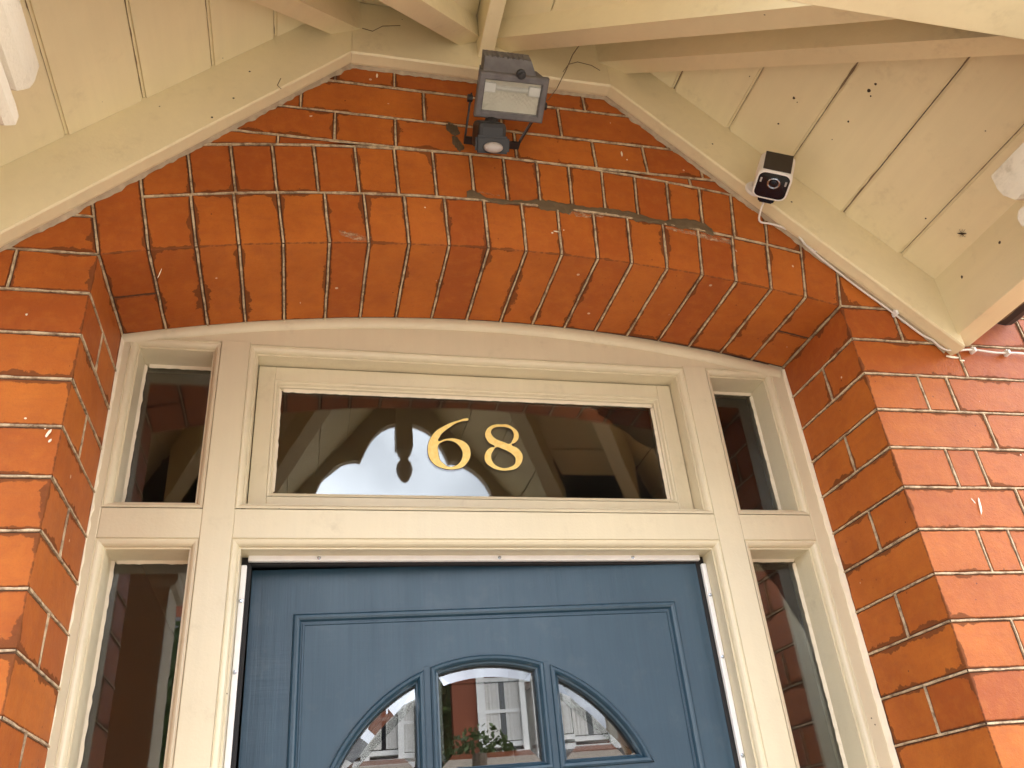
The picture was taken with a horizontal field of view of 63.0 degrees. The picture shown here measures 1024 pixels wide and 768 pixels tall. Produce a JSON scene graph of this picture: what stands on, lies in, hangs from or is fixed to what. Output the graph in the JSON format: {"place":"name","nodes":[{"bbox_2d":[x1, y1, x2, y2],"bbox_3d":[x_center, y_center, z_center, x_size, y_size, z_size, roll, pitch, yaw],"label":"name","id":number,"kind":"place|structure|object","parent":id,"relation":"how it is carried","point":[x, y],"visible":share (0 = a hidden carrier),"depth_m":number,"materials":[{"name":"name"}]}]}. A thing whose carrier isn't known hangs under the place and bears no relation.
{"place":"outdoors","nodes":[
{"label":"outdoors","id":0,"kind":"place"},
{"bbox_2d":[80,372,837,767],"bbox_3d":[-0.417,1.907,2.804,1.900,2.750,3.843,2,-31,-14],"label":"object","id":1,"kind":"structure","parent":0,"point":[358,446],"depth_m":2.82,"materials":[{"name":"clear glass"}]},
{"label":"ground","id":2,"kind":"structure","parent":0,"visible":0},
{"bbox_2d":[0,68,1023,767],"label":"brick house","id":3,"kind":"structure","parent":2,"relation":"on","point":[354,192],"depth_m":1.48,"materials":[{"name":"brick"}]},
{"bbox_2d":[45,317,899,767],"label":"door frame","id":4,"kind":"object","parent":3,"relation":"attached to","point":[719,439],"visible":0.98,"depth_m":1.50,"materials":[{"name":"beige wood"}]},
{"bbox_2d":[238,564,734,767],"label":"front door","id":5,"kind":"structure","parent":4,"relation":"attached to","point":[339,661],"depth_m":1.41,"materials":[{"name":"blue wood"}]},
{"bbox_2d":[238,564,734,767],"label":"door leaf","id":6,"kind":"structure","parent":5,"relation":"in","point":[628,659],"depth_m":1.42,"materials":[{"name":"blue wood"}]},
{"bbox_2d":[463,49,549,153],"bbox_3d":[-0.006,-0.491,1.537,0.150,0.191,0.167,2,-31,-14],"label":"floodlight","id":7,"kind":"object","parent":3,"relation":"attached to","point":[512,86],"visible":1,"depth_m":1.51,"materials":[{"name":"metal"}]},
{"bbox_2d":[0,0,1023,354],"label":"porch canopy","id":8,"kind":"object","parent":3,"relation":"attached to","point":[894,128],"visible":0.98,"depth_m":1.49,"materials":[{"name":"painted wood"}]},
{"bbox_2d":[547,46,578,100],"bbox_3d":[0.113,-0.632,1.653,0.022,0.052,0.158,10,-34,-25],"label":"bell wire","id":9,"kind":"object","parent":8,"relation":"hanging from","point":[563,74],"visible":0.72,"depth_m":1.69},
{"bbox_2d":[745,151,794,203],"bbox_3d":[0.499,-0.391,1.605,0.081,0.083,0.098,-3,-30,-4],"label":"security camera","id":10,"kind":"object","parent":8,"relation":"attached to","point":[771,182],"visible":1,"depth_m":1.57,"materials":[{"name":"white plastic"}]},
{"bbox_2d":[758,202,1023,356],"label":"camera cable","id":11,"kind":"object","parent":8,"relation":"attached to","point":[971,350],"visible":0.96,"depth_m":1.62,"materials":[{"name":"white plastic"}]},
{"bbox_2d":[798,236,816,251],"bbox_3d":[0.572,-0.281,1.642,0.018,0.072,0.034,19,-38,-35],"label":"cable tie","id":12,"kind":"object","parent":11,"relation":"hanging from","point":[803,242],"visible":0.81,"depth_m":1.63,"materials":[{"name":"white plastic"}]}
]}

